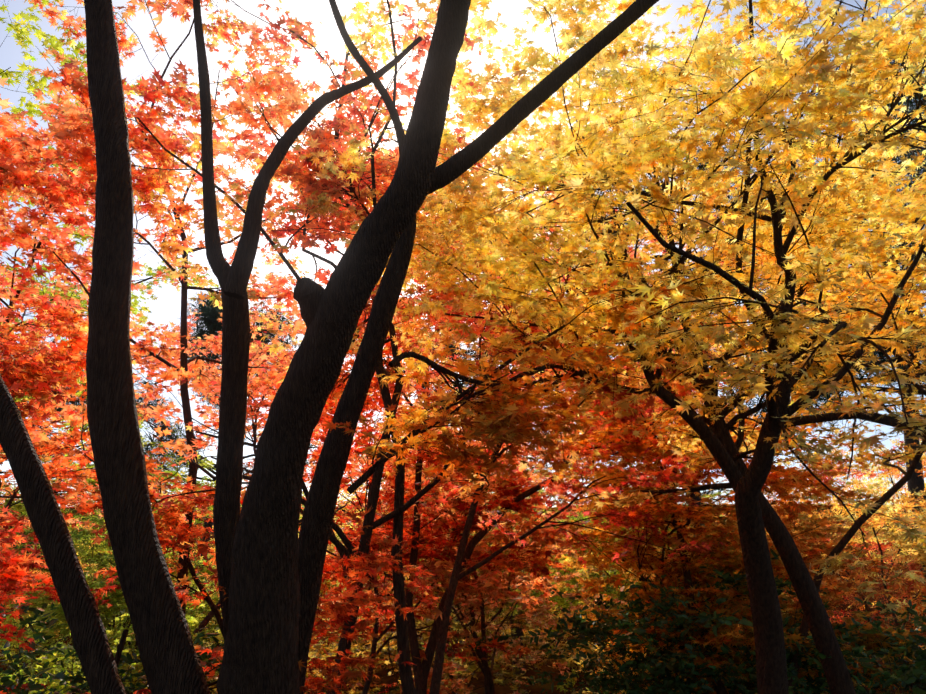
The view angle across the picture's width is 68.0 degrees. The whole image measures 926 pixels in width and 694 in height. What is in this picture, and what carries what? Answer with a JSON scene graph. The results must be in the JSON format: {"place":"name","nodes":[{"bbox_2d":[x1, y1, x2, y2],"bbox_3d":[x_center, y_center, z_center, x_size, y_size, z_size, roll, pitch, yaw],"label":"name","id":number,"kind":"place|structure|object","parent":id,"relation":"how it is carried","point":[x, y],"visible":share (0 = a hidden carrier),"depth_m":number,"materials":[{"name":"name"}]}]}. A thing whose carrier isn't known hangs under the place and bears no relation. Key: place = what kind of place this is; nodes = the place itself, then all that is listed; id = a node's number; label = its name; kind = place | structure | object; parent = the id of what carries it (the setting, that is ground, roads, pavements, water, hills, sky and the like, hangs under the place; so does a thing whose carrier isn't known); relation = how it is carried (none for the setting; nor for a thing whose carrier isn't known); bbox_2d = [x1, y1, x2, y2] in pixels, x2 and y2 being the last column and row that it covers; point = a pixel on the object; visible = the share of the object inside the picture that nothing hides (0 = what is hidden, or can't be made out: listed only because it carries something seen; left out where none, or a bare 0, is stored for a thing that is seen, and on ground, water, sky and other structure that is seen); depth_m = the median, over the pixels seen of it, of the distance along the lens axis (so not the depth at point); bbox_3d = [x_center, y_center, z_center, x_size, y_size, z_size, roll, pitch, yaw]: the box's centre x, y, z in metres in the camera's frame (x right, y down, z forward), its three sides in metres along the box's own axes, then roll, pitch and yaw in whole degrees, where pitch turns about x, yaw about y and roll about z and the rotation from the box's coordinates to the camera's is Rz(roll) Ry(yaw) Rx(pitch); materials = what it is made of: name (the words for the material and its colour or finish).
{"place":"outdoors","nodes":[
{"label":"outdoors","id":0,"kind":"place"},
{"bbox_2d":[0,504,925,693],"bbox_3d":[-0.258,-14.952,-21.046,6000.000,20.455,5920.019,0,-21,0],"label":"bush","id":1,"kind":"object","parent":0,"point":[386,677],"depth_m":28.83,"materials":[{"name":"plant"}]},
{"bbox_2d":[0,498,62,665],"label":"maple","id":2,"kind":"object","parent":1,"relation":"on","point":[14,509],"visible":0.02,"depth_m":29.44,"materials":[{"name":"red plant"}]},
{"bbox_2d":[0,488,104,666],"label":"maple","id":3,"kind":"object","parent":1,"relation":"on","point":[85,564],"depth_m":27.87,"materials":[{"name":"red plant"}]},
{"bbox_2d":[0,512,108,675],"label":"maple","id":4,"kind":"object","parent":1,"relation":"on","point":[36,605],"visible":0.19,"depth_m":17.95,"materials":[{"name":"green plant"}]},
{"bbox_2d":[0,375,125,693],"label":"leaning maple","id":5,"kind":"object","parent":1,"relation":"on","point":[91,645],"visible":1,"depth_m":3.08,"materials":[{"name":"brown plant"}]},
{"bbox_2d":[4,323,150,632],"bbox_3d":[-21.390,6.816,36.672,9.932,16.166,9.510,0,-21,0],"label":"tree","id":6,"kind":"object","parent":1,"relation":"on","point":[70,403],"visible":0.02,"depth_m":36.86,"materials":[{"name":"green plant"}]},
{"bbox_2d":[0,500,221,677],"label":"tree","id":7,"kind":"object","parent":1,"relation":"on","point":[193,620],"visible":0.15,"depth_m":13.37,"materials":[{"name":"green plant"}]},
{"bbox_2d":[0,542,223,693],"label":"green shrub","id":8,"kind":"object","parent":1,"relation":"on","point":[6,681],"visible":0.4,"depth_m":4.99,"materials":[{"name":"green plant"}]},
{"bbox_2d":[0,610,223,693],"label":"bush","id":9,"kind":"object","parent":1,"relation":"on","point":[113,641],"visible":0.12,"depth_m":8.02,"materials":[{"name":"green plant"}]},
{"bbox_2d":[48,479,177,596],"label":"maple","id":10,"kind":"object","parent":1,"relation":"on","point":[96,513],"depth_m":36.97,"materials":[{"name":"red plant"}]},
{"bbox_2d":[0,46,232,487],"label":"orange maple","id":11,"kind":"object","parent":1,"relation":"on","point":[22,373],"visible":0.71,"depth_m":5.36,"materials":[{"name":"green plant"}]},
{"bbox_2d":[24,572,214,677],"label":"maple","id":12,"kind":"object","parent":1,"relation":"on","point":[105,619],"visible":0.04,"depth_m":20.83,"materials":[{"name":"green plant"}]},
{"bbox_2d":[0,0,241,557],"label":"tree","id":13,"kind":"object","parent":1,"relation":"on","point":[52,41],"visible":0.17,"depth_m":10.16,"materials":[{"name":"orange plant"}]},
{"bbox_2d":[0,422,304,659],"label":"maple","id":14,"kind":"object","parent":1,"relation":"on","point":[104,546],"visible":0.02,"depth_m":17.30,"materials":[{"name":"red plant"}]},
{"bbox_2d":[103,600,220,693],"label":"maple","id":15,"kind":"object","parent":1,"relation":"on","point":[133,631],"depth_m":23.01,"materials":[{"name":"green plant"}]},
{"bbox_2d":[94,506,240,617],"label":"maple","id":16,"kind":"object","parent":1,"relation":"on","point":[169,559],"depth_m":34.58,"materials":[{"name":"red plant"}]},
{"bbox_2d":[115,585,221,677],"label":"maple","id":17,"kind":"object","parent":1,"relation":"on","point":[208,640],"visible":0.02,"depth_m":22.66,"materials":[{"name":"green plant"}]},
{"bbox_2d":[90,281,321,614],"bbox_3d":[-10.168,5.223,28.793,10.912,17.173,9.883,0,-21,0],"label":"tree","id":18,"kind":"object","parent":1,"relation":"on","point":[210,315],"visible":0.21,"depth_m":28.05,"materials":[{"name":"plant"}]},
{"bbox_2d":[0,446,433,693],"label":"red maple","id":19,"kind":"object","parent":1,"relation":"on","point":[14,568],"visible":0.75,"depth_m":3.64,"materials":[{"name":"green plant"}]},
{"bbox_2d":[0,0,434,640],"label":"tree","id":20,"kind":"object","parent":1,"relation":"on","point":[258,364],"visible":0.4,"depth_m":7.37,"materials":[{"name":"orange plant"}]},
{"bbox_2d":[125,581,397,693],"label":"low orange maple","id":21,"kind":"object","parent":1,"relation":"on","point":[317,648],"visible":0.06,"depth_m":9.07,"materials":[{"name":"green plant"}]},
{"bbox_2d":[0,307,570,693],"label":"red maple","id":22,"kind":"object","parent":1,"relation":"on","point":[182,531],"visible":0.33,"depth_m":6.88,"materials":[{"name":"plant"}]},
{"bbox_2d":[188,510,396,689],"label":"maple","id":23,"kind":"object","parent":1,"relation":"on","point":[355,643],"depth_m":18.91,"materials":[{"name":"red plant"}]},
{"bbox_2d":[298,512,358,628],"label":"maple","id":24,"kind":"object","parent":1,"relation":"on","point":[334,551],"depth_m":35.55,"materials":[{"name":"red plant"}]},
{"bbox_2d":[0,0,730,693],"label":"tree","id":25,"kind":"object","parent":1,"relation":"on","point":[306,184],"visible":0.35,"depth_m":5.24,"materials":[{"name":"red plant"}]},
{"bbox_2d":[84,0,694,693],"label":"maple","id":26,"kind":"object","parent":1,"relation":"on","point":[270,566],"visible":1,"depth_m":3.21,"materials":[{"name":"brown plant"}]},
{"bbox_2d":[242,473,562,629],"bbox_3d":[-3.132,9.308,32.300,15.868,9.173,9.391,-8,-22,19],"label":"maple","id":27,"kind":"object","parent":1,"relation":"on","point":[341,497],"depth_m":34.10,"materials":[{"name":"plant"}]},
{"bbox_2d":[298,375,508,663],"bbox_3d":[-1.957,6.395,26.919,9.036,12.166,8.863,0,-21,0],"label":"maple","id":28,"kind":"object","parent":1,"relation":"on","point":[331,549],"depth_m":25.31,"materials":[{"name":"red plant"}]},
{"bbox_2d":[322,481,510,649],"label":"maple","id":29,"kind":"object","parent":1,"relation":"on","point":[427,583],"depth_m":26.59,"materials":[{"name":"red plant"}]},
{"bbox_2d":[303,451,578,678],"bbox_3d":[0.127,8.522,29.637,14.188,11.312,11.657,0,-21,0],"label":"maple","id":30,"kind":"object","parent":1,"relation":"on","point":[509,631],"visible":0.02,"depth_m":30.32,"materials":[{"name":"red plant"}]},
{"bbox_2d":[305,422,615,693],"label":"red maple","id":31,"kind":"object","parent":1,"relation":"on","point":[468,667],"visible":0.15,"depth_m":11.52,"materials":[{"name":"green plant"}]},
{"bbox_2d":[299,347,668,693],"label":"red maple","id":32,"kind":"object","parent":1,"relation":"on","point":[494,584],"visible":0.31,"depth_m":8.30,"materials":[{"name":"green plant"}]},
{"bbox_2d":[273,138,726,693],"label":"red maple","id":33,"kind":"object","parent":1,"relation":"on","point":[421,672],"visible":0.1,"depth_m":7.30,"materials":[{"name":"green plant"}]},
{"bbox_2d":[390,272,620,675],"bbox_3d":[2.048,4.883,30.415,10.426,18.094,11.092,0,-21,0],"label":"tree","id":34,"kind":"object","parent":1,"relation":"on","point":[520,632],"visible":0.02,"depth_m":29.93,"materials":[{"name":"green plant"}]},
{"bbox_2d":[212,0,816,693],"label":"tree","id":35,"kind":"object","parent":1,"relation":"on","point":[406,676],"visible":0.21,"depth_m":6.14,"materials":[{"name":"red plant"}]},
{"bbox_2d":[472,454,589,568],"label":"maple","id":36,"kind":"object","parent":1,"relation":"on","point":[535,505],"depth_m":39.01,"materials":[{"name":"red plant"}]},
{"bbox_2d":[183,0,925,693],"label":"yellow maple","id":37,"kind":"object","parent":1,"relation":"on","point":[651,144],"visible":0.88,"depth_m":4.27,"materials":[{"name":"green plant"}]},
{"bbox_2d":[487,493,676,693],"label":"maple","id":38,"kind":"object","parent":1,"relation":"on","point":[533,593],"visible":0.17,"depth_m":21.73,"materials":[{"name":"green plant"}]},
{"bbox_2d":[519,457,683,658],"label":"maple","id":39,"kind":"object","parent":1,"relation":"on","point":[574,518],"depth_m":24.96,"materials":[{"name":"red plant"}]},
{"bbox_2d":[527,468,701,669],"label":"maple","id":40,"kind":"object","parent":1,"relation":"on","point":[572,570],"depth_m":27.91,"materials":[{"name":"red plant"}]},
{"bbox_2d":[534,486,734,691],"bbox_3d":[5.780,8.277,21.708,7.626,7.618,8.405,0,-21,0],"label":"maple","id":41,"kind":"object","parent":1,"relation":"on","point":[561,602],"visible":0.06,"depth_m":22.21,"materials":[{"name":"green plant"}]},
{"bbox_2d":[514,545,822,693],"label":"maple","id":42,"kind":"object","parent":1,"relation":"on","point":[631,594],"visible":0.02,"depth_m":18.65,"materials":[{"name":"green plant"}]},
{"bbox_2d":[588,356,748,502],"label":"tree","id":43,"kind":"object","parent":1,"relation":"on","point":[711,492],"depth_m":33.13,"materials":[{"name":"green plant"}]},
{"bbox_2d":[464,548,882,693],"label":"shrub","id":44,"kind":"object","parent":1,"relation":"on","point":[641,663],"visible":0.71,"depth_m":6.19,"materials":[{"name":"green plant"}]},
{"bbox_2d":[506,104,908,683],"bbox_3d":[4.362,1.359,15.678,9.316,16.356,9.237,0,-21,0],"label":"tree","id":45,"kind":"object","parent":1,"relation":"on","point":[875,352],"visible":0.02,"depth_m":15.42,"materials":[{"name":"plant"}]},
{"bbox_2d":[660,489,797,631],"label":"maple","id":46,"kind":"object","parent":1,"relation":"on","point":[720,512],"depth_m":22.96,"materials":[{"name":"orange plant"}]},
{"bbox_2d":[540,352,921,693],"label":"orange maple","id":47,"kind":"object","parent":1,"relation":"on","point":[796,479],"visible":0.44,"depth_m":7.49,"materials":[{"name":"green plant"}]},
{"bbox_2d":[542,97,925,693],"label":"tree","id":48,"kind":"object","parent":1,"relation":"on","point":[706,514],"visible":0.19,"depth_m":6.53,"materials":[{"name":"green plant"}]},
{"bbox_2d":[580,516,924,693],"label":"bushes","id":49,"kind":"object","parent":1,"relation":"on","point":[735,565],"visible":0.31,"depth_m":6.67,"materials":[{"name":"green plant"}]},
{"bbox_2d":[680,486,859,613],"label":"maple","id":50,"kind":"object","parent":1,"relation":"on","point":[796,523],"visible":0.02,"depth_m":38.51,"materials":[{"name":"orange plant"}]},
{"bbox_2d":[634,401,925,693],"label":"maple","id":51,"kind":"object","parent":1,"relation":"on","point":[904,586],"visible":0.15,"depth_m":14.33,"materials":[{"name":"orange plant"}]},
{"bbox_2d":[711,25,925,456],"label":"leaves","id":52,"kind":"object","parent":1,"relation":"on","point":[912,107],"visible":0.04,"depth_m":14.06,"materials":[{"name":"plant"}]},
{"bbox_2d":[713,571,925,693],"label":"shrub","id":53,"kind":"object","parent":1,"relation":"on","point":[908,675],"visible":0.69,"depth_m":5.80,"materials":[{"name":"green plant"}]},
{"bbox_2d":[759,94,925,578],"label":"leaves","id":54,"kind":"object","parent":1,"relation":"on","point":[916,480],"visible":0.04,"depth_m":21.65,"materials":[{"name":"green plant"}]},
{"bbox_2d":[766,451,918,621],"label":"maple","id":55,"kind":"object","parent":1,"relation":"on","point":[842,508],"depth_m":37.08,"materials":[{"name":"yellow plant"}]},
{"bbox_2d":[781,520,925,669],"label":"maple","id":56,"kind":"object","parent":1,"relation":"on","point":[848,597],"visible":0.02,"depth_m":25.06,"materials":[{"name":"orange plant"}]},
{"bbox_2d":[809,438,925,620],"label":"maple","id":57,"kind":"object","parent":1,"relation":"on","point":[883,546],"visible":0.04,"depth_m":25.55,"materials":[{"name":"orange plant"}]},
{"bbox_2d":[833,433,925,572],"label":"maple","id":58,"kind":"object","parent":1,"relation":"on","point":[880,477],"depth_m":40.10,"materials":[{"name":"yellow plant"}]},
{"bbox_2d":[835,478,925,629],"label":"maple","id":59,"kind":"object","parent":1,"relation":"on","point":[896,537],"visible":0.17,"depth_m":20.23,"materials":[{"name":"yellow plant"}]},
{"bbox_2d":[894,492,925,559],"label":"gold maple","id":60,"kind":"object","parent":1,"relation":"on","point":[921,525],"visible":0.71,"depth_m":7.29,"materials":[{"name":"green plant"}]},
{"bbox_2d":[919,440,925,551],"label":"yellow maple","id":61,"kind":"object","parent":1,"relation":"on","point":[921,540],"visible":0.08,"depth_m":7.33,"materials":[{"name":"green plant"}]},
{"bbox_2d":[0,0,925,506],"label":"sky","id":62,"kind":"structure","parent":0,"point":[329,38],"materials":[{"name":"white"}]}
]}

